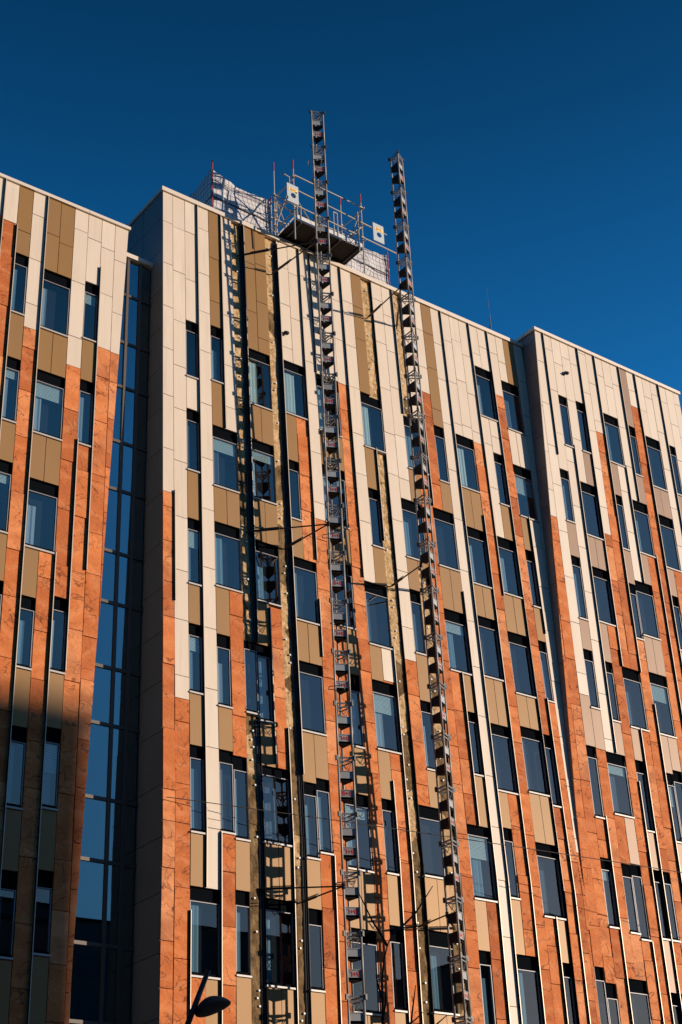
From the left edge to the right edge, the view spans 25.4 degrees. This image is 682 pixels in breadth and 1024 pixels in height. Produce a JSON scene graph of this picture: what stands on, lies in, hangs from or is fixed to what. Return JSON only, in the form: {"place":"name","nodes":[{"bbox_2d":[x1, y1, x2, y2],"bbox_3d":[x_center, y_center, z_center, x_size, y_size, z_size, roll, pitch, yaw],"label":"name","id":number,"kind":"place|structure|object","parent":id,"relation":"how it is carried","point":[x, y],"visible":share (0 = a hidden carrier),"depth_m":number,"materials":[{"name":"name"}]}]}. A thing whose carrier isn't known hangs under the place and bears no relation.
{"place":"outdoors","nodes":[
{"label":"outdoors","id":0,"kind":"place"},
{"bbox_2d":[0,173,130,1023],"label":"building wing","id":1,"kind":"structure","parent":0,"point":[62,270],"depth_m":39.27,"materials":[{"name":"orange stone"}]},
{"bbox_2d":[0,462,10,534],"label":"window","id":2,"kind":"structure","parent":1,"relation":"in","point":[5,469],"depth_m":39.32,"materials":[{"name":"grey"}]},
{"bbox_2d":[0,871,15,960],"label":"window","id":3,"kind":"structure","parent":1,"relation":"in","point":[7,878],"depth_m":34.53,"materials":[{"name":"grey"}]},
{"bbox_2d":[0,358,18,424],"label":"window","id":4,"kind":"structure","parent":1,"relation":"in","point":[11,365],"depth_m":40.80,"materials":[{"name":"grey"}]},
{"bbox_2d":[6,727,25,810],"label":"window","id":5,"kind":"structure","parent":1,"relation":"in","point":[17,735],"depth_m":36.05,"materials":[{"name":"grey"}]},
{"bbox_2d":[11,255,26,316],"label":"window","id":6,"kind":"structure","parent":1,"relation":"in","point":[21,262],"depth_m":42.50,"materials":[{"name":"grey"}]},
{"bbox_2d":[14,597,33,671],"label":"window","id":7,"kind":"structure","parent":1,"relation":"in","point":[27,604],"depth_m":37.73,"materials":[{"name":"grey"}]},
{"bbox_2d":[23,479,56,554],"bbox_3d":[-7.850,0.122,39.471,0.905,2.066,0.208,18,-36,-32],"label":"window","id":8,"kind":"structure","parent":1,"relation":"in","point":[35,487],"depth_m":39.50,"materials":[{"name":"grey"}]},
{"bbox_2d":[31,871,51,956],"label":"window","id":9,"kind":"structure","parent":1,"relation":"in","point":[44,878],"depth_m":35.07,"materials":[{"name":"grey"}]},
{"bbox_2d":[31,371,63,441],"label":"window","id":10,"kind":"structure","parent":1,"relation":"in","point":[42,378],"depth_m":41.36,"materials":[{"name":"grey"}]},
{"bbox_2d":[40,728,59,811],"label":"window","id":11,"kind":"structure","parent":1,"relation":"in","point":[52,736],"depth_m":36.58,"materials":[{"name":"grey"}]},
{"bbox_2d":[40,271,69,337],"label":"window","id":12,"kind":"structure","parent":1,"relation":"in","point":[49,278],"depth_m":43.04,"materials":[{"name":"grey"}]},
{"bbox_2d":[48,599,66,675],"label":"window","id":13,"kind":"structure","parent":1,"relation":"in","point":[59,606],"depth_m":38.35,"materials":[{"name":"grey"}]},
{"bbox_2d":[77,381,92,448],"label":"window","id":14,"kind":"structure","parent":1,"relation":"in","point":[85,388],"depth_m":41.90,"materials":[{"name":"grey"}]},
{"bbox_2d":[82,283,97,343],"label":"window","id":15,"kind":"structure","parent":1,"relation":"in","point":[91,291],"depth_m":43.78,"materials":[{"name":"grey"}]},
{"bbox_2d":[69,252,153,1023],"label":"glazed link","id":16,"kind":"object","parent":1,"relation":"attached to","point":[103,949],"visible":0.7,"depth_m":39.86,"materials":[{"name":"blue glass"}]},
{"bbox_2d":[0,0,681,413],"label":"sky","id":17,"kind":"structure","parent":0,"point":[539,142],"materials":[{"name":"blue"}]},
{"bbox_2d":[167,797,681,872],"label":"overhead cable","id":18,"kind":"object","parent":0,"point":[419,832],"visible":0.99,"depth_m":41.29,"materials":[{"name":"black plastic"}]},
{"bbox_2d":[515,326,681,1023],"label":"building wing","id":19,"kind":"structure","parent":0,"point":[607,438],"depth_m":52.16,"materials":[{"name":"stone"}]},
{"bbox_2d":[560,470,575,523],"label":"window","id":20,"kind":"structure","parent":19,"relation":"in","point":[563,475],"depth_m":53.92,"materials":[{"name":"grey"}]},
{"bbox_2d":[571,557,588,621],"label":"window","id":21,"kind":"structure","parent":19,"relation":"in","point":[574,561],"depth_m":52.11,"materials":[{"name":"grey"}]},
{"bbox_2d":[580,483,603,540],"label":"window","id":22,"kind":"structure","parent":19,"relation":"in","point":[587,490],"depth_m":54.70,"materials":[{"name":"grey"}]},
{"bbox_2d":[583,650,600,710],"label":"window","id":23,"kind":"structure","parent":19,"relation":"in","point":[587,656],"depth_m":50.54,"materials":[{"name":"grey"}]},
{"bbox_2d":[586,747,605,819],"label":"window","id":24,"kind":"structure","parent":19,"relation":"in","point":[590,751],"depth_m":48.47,"materials":[{"name":"grey"}]},
{"bbox_2d":[592,568,616,627],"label":"window","id":25,"kind":"structure","parent":19,"relation":"in","point":[597,574],"depth_m":53.00,"materials":[{"name":"grey"}]},
{"bbox_2d":[600,859,619,929],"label":"window","id":26,"kind":"structure","parent":19,"relation":"in","point":[604,864],"depth_m":46.72,"materials":[{"name":"grey"}]},
{"bbox_2d":[603,415,625,467],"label":"window","id":27,"kind":"structure","parent":19,"relation":"in","point":[611,422],"depth_m":57.30,"materials":[{"name":"grey"}]},
{"bbox_2d":[606,753,634,818],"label":"window","id":28,"kind":"structure","parent":19,"relation":"in","point":[613,760],"depth_m":49.14,"materials":[{"name":"grey"}]},
{"bbox_2d":[621,865,640,935],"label":"window","id":29,"kind":"structure","parent":19,"relation":"in","point":[625,869],"depth_m":47.20,"materials":[{"name":"grey"}]},
{"bbox_2d":[621,668,649,732],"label":"window","id":30,"kind":"structure","parent":19,"relation":"in","point":[628,675],"depth_m":51.55,"materials":[{"name":"grey"}]},
{"bbox_2d":[628,865,651,941],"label":"window","id":31,"kind":"structure","parent":19,"relation":"in","point":[633,870],"depth_m":47.39,"materials":[{"name":"grey"}]},
{"bbox_2d":[628,980,651,1023],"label":"window","id":32,"kind":"structure","parent":19,"relation":"in","point":[635,987],"depth_m":45.64,"materials":[{"name":"grey"}]},
{"bbox_2d":[632,501,655,558],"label":"window","id":33,"kind":"structure","parent":19,"relation":"in","point":[638,508],"depth_m":56.03,"materials":[{"name":"grey"}]},
{"bbox_2d":[635,761,655,833],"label":"window","id":34,"kind":"structure","parent":19,"relation":"in","point":[639,768],"depth_m":49.76,"materials":[{"name":"grey"}]},
{"bbox_2d":[633,582,661,640],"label":"window","id":35,"kind":"structure","parent":19,"relation":"in","point":[639,588],"depth_m":54.12,"materials":[{"name":"grey"}]},
{"bbox_2d":[646,438,668,492],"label":"window","id":36,"kind":"structure","parent":19,"relation":"in","point":[653,445],"depth_m":58.50,"materials":[{"name":"grey"}]},
{"bbox_2d":[648,673,676,738],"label":"window","id":37,"kind":"structure","parent":19,"relation":"in","point":[657,681],"depth_m":52.39,"materials":[{"name":"grey"}]},
{"bbox_2d":[653,871,680,942],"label":"window","id":38,"kind":"structure","parent":19,"relation":"in","point":[665,876],"depth_m":48.09,"materials":[{"name":"grey"}]},
{"bbox_2d":[658,516,681,572],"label":"window","id":39,"kind":"structure","parent":19,"relation":"in","point":[664,523],"depth_m":56.80,"materials":[{"name":"grey"}]},
{"bbox_2d":[666,774,681,843],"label":"window","id":40,"kind":"structure","parent":19,"relation":"in","point":[669,781],"depth_m":50.37,"materials":[{"name":"grey"}]},
{"label":"ground","id":41,"kind":"structure","parent":0,"visible":0},
{"bbox_2d":[185,969,230,1023],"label":"street lamp","id":42,"kind":"object","parent":41,"relation":"on","point":[209,1006],"visible":1,"depth_m":29.01,"materials":[{"name":"black metal"}]},
{"bbox_2d":[127,185,600,1023],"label":"building wing","id":43,"kind":"structure","parent":41,"relation":"on","point":[235,693],"depth_m":44.60,"materials":[{"name":"beige stone"}]},
{"bbox_2d":[185,322,199,380],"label":"window","id":44,"kind":"structure","parent":43,"relation":"in","point":[190,328],"depth_m":46.50,"materials":[{"name":"grey"}]},
{"bbox_2d":[186,410,200,473],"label":"window","id":45,"kind":"structure","parent":43,"relation":"in","point":[191,417],"depth_m":44.81,"materials":[{"name":"grey"}]},
{"bbox_2d":[187,519,202,587],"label":"window","id":46,"kind":"structure","parent":43,"relation":"in","point":[192,526],"depth_m":42.85,"materials":[{"name":"grey"}]},
{"bbox_2d":[188,624,203,695],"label":"window","id":47,"kind":"structure","parent":43,"relation":"in","point":[193,631],"depth_m":41.12,"materials":[{"name":"grey"}]},
{"bbox_2d":[189,746,205,835],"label":"window","id":48,"kind":"structure","parent":43,"relation":"in","point":[195,753],"depth_m":39.07,"materials":[{"name":"grey"}]},
{"bbox_2d":[189,887,221,980],"bbox_3d":[-3.387,10.405,37.351,0.905,2.214,0.209,18,-36,-32],"label":"window","id":49,"kind":"structure","parent":43,"relation":"in","point":[197,895],"depth_m":37.48,"materials":[{"name":"blue"}]},
{"bbox_2d":[210,327,223,384],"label":"window","id":50,"kind":"structure","parent":43,"relation":"in","point":[215,334],"depth_m":46.92,"materials":[{"name":"grey"}]},
{"bbox_2d":[216,635,232,709],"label":"window","id":51,"kind":"structure","parent":43,"relation":"in","point":[222,642],"depth_m":41.36,"materials":[{"name":"grey"}]},
{"bbox_2d":[212,427,239,493],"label":"window","id":52,"kind":"structure","parent":43,"relation":"in","point":[218,434],"depth_m":45.27,"materials":[{"name":"grey"}]},
{"bbox_2d":[219,751,235,835],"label":"window","id":53,"kind":"structure","parent":43,"relation":"in","point":[224,757],"depth_m":39.65,"materials":[{"name":"grey"}]},
{"bbox_2d":[214,523,242,593],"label":"window","id":54,"kind":"structure","parent":43,"relation":"in","point":[220,530],"depth_m":43.42,"materials":[{"name":"grey"}]},
{"bbox_2d":[188,160,272,232],"bbox_3d":[-4.607,-9.715,52.891,2.491,2.448,4.234,18,-36,-32],"label":"netted scaffold","id":55,"kind":"object","parent":43,"relation":"on","point":[217,191],"visible":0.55,"depth_m":51.39,"materials":[{"name":"beige fabric"}]},
{"bbox_2d":[231,757,250,842],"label":"window","id":56,"kind":"structure","parent":43,"relation":"in","point":[238,763],"depth_m":39.85,"materials":[{"name":"blue"}]},
{"bbox_2d":[235,891,251,977],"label":"window","id":57,"kind":"structure","parent":43,"relation":"in","point":[241,899],"depth_m":38.06,"materials":[{"name":"blue"}]},
{"bbox_2d":[243,640,260,716],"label":"window","id":58,"kind":"structure","parent":43,"relation":"in","point":[248,646],"depth_m":41.95,"materials":[{"name":"blue"}]},
{"bbox_2d":[247,350,272,411],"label":"window","id":59,"kind":"structure","parent":43,"relation":"in","point":[253,356],"depth_m":47.68,"materials":[{"name":"blue glass"}]},
{"bbox_2d":[255,645,273,724],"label":"window","id":60,"kind":"structure","parent":43,"relation":"in","point":[262,652],"depth_m":42.11,"materials":[{"name":"blue"}]},
{"bbox_2d":[252,441,277,505],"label":"window","id":61,"kind":"structure","parent":43,"relation":"in","point":[256,447],"depth_m":46.12,"materials":[{"name":"blue glass"}]},
{"bbox_2d":[255,542,281,608],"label":"window","id":62,"kind":"structure","parent":43,"relation":"in","point":[263,549],"depth_m":44.01,"materials":[{"name":"blue"}]},
{"bbox_2d":[262,767,292,847],"bbox_3d":[-1.743,7.862,40.351,0.904,2.146,0.259,18,-36,-32],"label":"window","id":63,"kind":"structure","parent":43,"relation":"in","point":[269,794],"depth_m":40.35,"materials":[{"name":"blue"}]},
{"bbox_2d":[265,899,296,990],"bbox_3d":[-1.581,11.015,38.547,0.904,2.228,0.209,18,-36,-32],"label":"window","id":64,"kind":"structure","parent":43,"relation":"in","point":[271,905],"depth_m":38.65,"materials":[{"name":"grey"}]},
{"bbox_2d":[283,362,307,420],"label":"window","id":65,"kind":"structure","parent":43,"relation":"in","point":[289,379],"depth_m":48.45,"materials":[{"name":"blue glass"}]},
{"bbox_2d":[294,558,320,626],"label":"window","id":66,"kind":"structure","parent":43,"relation":"in","point":[298,564],"depth_m":44.83,"materials":[{"name":"blue"}]},
{"bbox_2d":[304,783,320,860],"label":"window","id":67,"kind":"structure","parent":43,"relation":"in","point":[308,789],"depth_m":40.92,"materials":[{"name":"blue"}]},
{"bbox_2d":[299,662,326,736],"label":"window","id":68,"kind":"structure","parent":43,"relation":"in","point":[305,669],"depth_m":43.20,"materials":[{"name":"blue"}]},
{"bbox_2d":[309,910,325,993],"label":"window","id":69,"kind":"structure","parent":43,"relation":"in","point":[314,916],"depth_m":39.36,"materials":[{"name":"blue"}]},
{"bbox_2d":[314,779,333,855],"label":"window","id":70,"kind":"structure","parent":43,"relation":"in","point":[320,786],"depth_m":41.24,"materials":[{"name":"blue"}]},
{"bbox_2d":[316,375,342,438],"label":"window","id":71,"kind":"structure","parent":43,"relation":"in","point":[318,379],"depth_m":49.04,"materials":[{"name":"blue glass"}]},
{"bbox_2d":[270,160,396,272],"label":"landing platform","id":72,"kind":"structure","parent":43,"relation":"on","point":[298,231],"depth_m":51.92,"materials":[{"name":"galvanised steel"},{"name":"plywood"}]},
{"bbox_2d":[322,466,349,529],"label":"window","id":73,"kind":"structure","parent":43,"relation":"in","point":[323,468],"depth_m":47.34,"materials":[{"name":"blue"}]},
{"bbox_2d":[328,561,356,630],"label":"window","id":74,"kind":"structure","parent":43,"relation":"in","point":[347,569],"depth_m":45.49,"materials":[{"name":"blue"}]},
{"bbox_2d":[347,675,365,749],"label":"window","id":75,"kind":"structure","parent":43,"relation":"in","point":[353,680],"depth_m":43.69,"materials":[{"name":"blue"}]},
{"bbox_2d":[346,795,374,873],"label":"window","id":76,"kind":"structure","parent":43,"relation":"in","point":[361,802],"depth_m":41.83,"materials":[{"name":"blue"}]},
{"bbox_2d":[351,929,380,1016],"bbox_3d":[0.611,12.098,39.769,0.904,2.196,0.180,18,-36,-32],"label":"window","id":77,"kind":"structure","parent":43,"relation":"in","point":[369,938],"depth_m":40.14,"materials":[{"name":"blue"}]},
{"bbox_2d":[345,240,389,284],"bbox_3d":[-0.348,-8.088,55.595,2.161,1.930,4.234,18,-36,-32],"label":"netted scaffold","id":78,"kind":"object","parent":43,"relation":"on","point":[376,265],"visible":0.34,"depth_m":54.41,"materials":[{"name":"beige fabric"}]},
{"bbox_2d":[360,393,386,455],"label":"window","id":79,"kind":"structure","parent":43,"relation":"in","point":[370,402],"depth_m":50.07,"materials":[{"name":"blue glass"}]},
{"bbox_2d":[368,489,384,549],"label":"window","id":80,"kind":"structure","parent":43,"relation":"in","point":[372,495],"depth_m":48.10,"materials":[{"name":"blue"}]},
{"bbox_2d":[364,582,392,650],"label":"window","id":81,"kind":"structure","parent":43,"relation":"in","point":[370,589],"depth_m":46.14,"materials":[{"name":"blue"}]},
{"bbox_2d":[372,681,402,754],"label":"window","id":82,"kind":"structure","parent":43,"relation":"in","point":[378,688],"depth_m":44.42,"materials":[{"name":"blue"}]},
{"bbox_2d":[381,800,399,876],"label":"window","id":83,"kind":"structure","parent":43,"relation":"in","point":[386,805],"depth_m":42.30,"materials":[{"name":"blue"}]},
{"bbox_2d":[389,926,408,1013],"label":"window","id":84,"kind":"structure","parent":43,"relation":"in","point":[395,938],"depth_m":40.58,"materials":[{"name":"blue"}]},
{"bbox_2d":[401,500,428,564],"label":"window","id":85,"kind":"structure","parent":43,"relation":"in","point":[410,508],"depth_m":48.82,"materials":[{"name":"blue"}]},
{"bbox_2d":[403,416,429,475],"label":"window","id":86,"kind":"structure","parent":43,"relation":"in","point":[405,420],"depth_m":50.79,"materials":[{"name":"blue glass"}]},
{"bbox_2d":[409,590,426,656],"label":"window","id":87,"kind":"structure","parent":43,"relation":"in","point":[414,599],"depth_m":46.96,"materials":[{"name":"blue"}]},
{"bbox_2d":[420,702,434,771],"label":"window","id":88,"kind":"structure","parent":43,"relation":"in","point":[424,707],"depth_m":45.11,"materials":[{"name":"blue"}]},
{"bbox_2d":[419,806,446,879],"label":"window","id":89,"kind":"structure","parent":43,"relation":"in","point":[428,814],"depth_m":43.51,"materials":[{"name":"blue"}]},
{"bbox_2d":[429,932,459,1016],"bbox_3d":[2.758,12.612,41.342,0.904,2.214,0.213,18,-36,-32],"label":"window","id":90,"kind":"structure","parent":43,"relation":"in","point":[436,940],"depth_m":41.38,"materials":[{"name":"grey"}]},
{"bbox_2d":[433,509,460,572],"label":"window","id":91,"kind":"structure","parent":43,"relation":"in","point":[438,516],"depth_m":49.86,"materials":[{"name":"blue"}]},
{"bbox_2d":[444,610,472,676],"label":"window","id":92,"kind":"structure","parent":43,"relation":"in","point":[453,618],"depth_m":47.76,"materials":[{"name":"blue"}]},
{"bbox_2d":[456,436,480,493],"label":"window","id":93,"kind":"structure","parent":43,"relation":"in","point":[463,443],"depth_m":52.16,"materials":[{"name":"blue glass"}]},
{"bbox_2d":[467,528,492,589],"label":"window","id":94,"kind":"structure","parent":43,"relation":"in","point":[474,535],"depth_m":50.31,"materials":[{"name":"blue"}]},
{"bbox_2d":[466,825,498,903],"bbox_3d":[4.060,10.220,43.939,0.905,2.227,0.241,18,-36,-32],"label":"window","id":95,"kind":"structure","parent":43,"relation":"in","point":[475,862],"depth_m":44.03,"materials":[{"name":"blue"}]},
{"bbox_2d":[475,368,498,422],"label":"window","id":96,"kind":"structure","parent":43,"relation":"in","point":[483,375],"depth_m":54.73,"materials":[{"name":"blue glass"}]},
{"bbox_2d":[479,952,495,1023],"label":"window","id":97,"kind":"structure","parent":43,"relation":"in","point":[483,956],"depth_m":42.11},
{"bbox_2d":[477,617,504,681],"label":"window","id":98,"kind":"structure","parent":43,"relation":"in","point":[482,623],"depth_m":48.67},
{"bbox_2d":[490,725,518,795],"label":"window","id":99,"kind":"structure","parent":43,"relation":"in","point":[496,731],"depth_m":46.81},
{"bbox_2d":[497,538,522,599],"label":"window","id":100,"kind":"structure","parent":43,"relation":"in","point":[504,545],"depth_m":50.98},
{"bbox_2d":[503,829,520,900],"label":"window","id":101,"kind":"structure","parent":43,"relation":"in","point":[506,833],"depth_m":44.80,"materials":[{"name":"glass"}]},
{"bbox_2d":[501,382,526,435],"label":"window","id":102,"kind":"structure","parent":43,"relation":"in","point":[506,389],"depth_m":55.27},
{"bbox_2d":[507,633,536,698],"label":"window","id":103,"kind":"structure","parent":43,"relation":"in","point":[515,640],"depth_m":49.30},
{"bbox_2d":[513,466,539,522],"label":"window","id":104,"kind":"structure","parent":43,"relation":"in","point":[524,475],"depth_m":53.54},
{"bbox_2d":[516,956,542,1023],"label":"window","id":105,"kind":"structure","parent":43,"relation":"in","point":[527,964],"depth_m":43.17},
{"bbox_2d":[520,728,550,797],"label":"window","id":106,"kind":"structure","parent":43,"relation":"in","point":[526,734],"depth_m":47.46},
{"bbox_2d":[538,642,555,703],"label":"window","id":107,"kind":"structure","parent":43,"relation":"in","point":[541,646],"depth_m":49.60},
{"bbox_2d":[535,843,566,920],"bbox_3d":[6.237,11.070,45.301,0.904,2.272,0.230,18,-36,-32],"label":"window","id":108,"kind":"structure","parent":43,"relation":"in","point":[542,854],"depth_m":45.36,"materials":[{"name":"grey"}]},
{"bbox_2d":[543,736,561,808],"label":"window","id":109,"kind":"structure","parent":43,"relation":"in","point":[546,739],"depth_m":47.63,"materials":[{"name":"grey"}]},
{"bbox_2d":[356,886,446,1023],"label":"bare tree","id":110,"kind":"object","parent":41,"relation":"on","point":[383,1007],"visible":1,"depth_m":28.73,"materials":[{"name":"brown plant"}]},
{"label":"pavement","id":111,"kind":"structure","parent":0,"visible":0},
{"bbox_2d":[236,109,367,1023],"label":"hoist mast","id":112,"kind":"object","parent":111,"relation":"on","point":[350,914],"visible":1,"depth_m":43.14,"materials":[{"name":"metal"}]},
{"bbox_2d":[366,150,473,1023],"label":"hoist mast","id":113,"kind":"object","parent":111,"relation":"on","point":[456,916],"visible":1,"depth_m":45.05,"materials":[{"name":"metal"}]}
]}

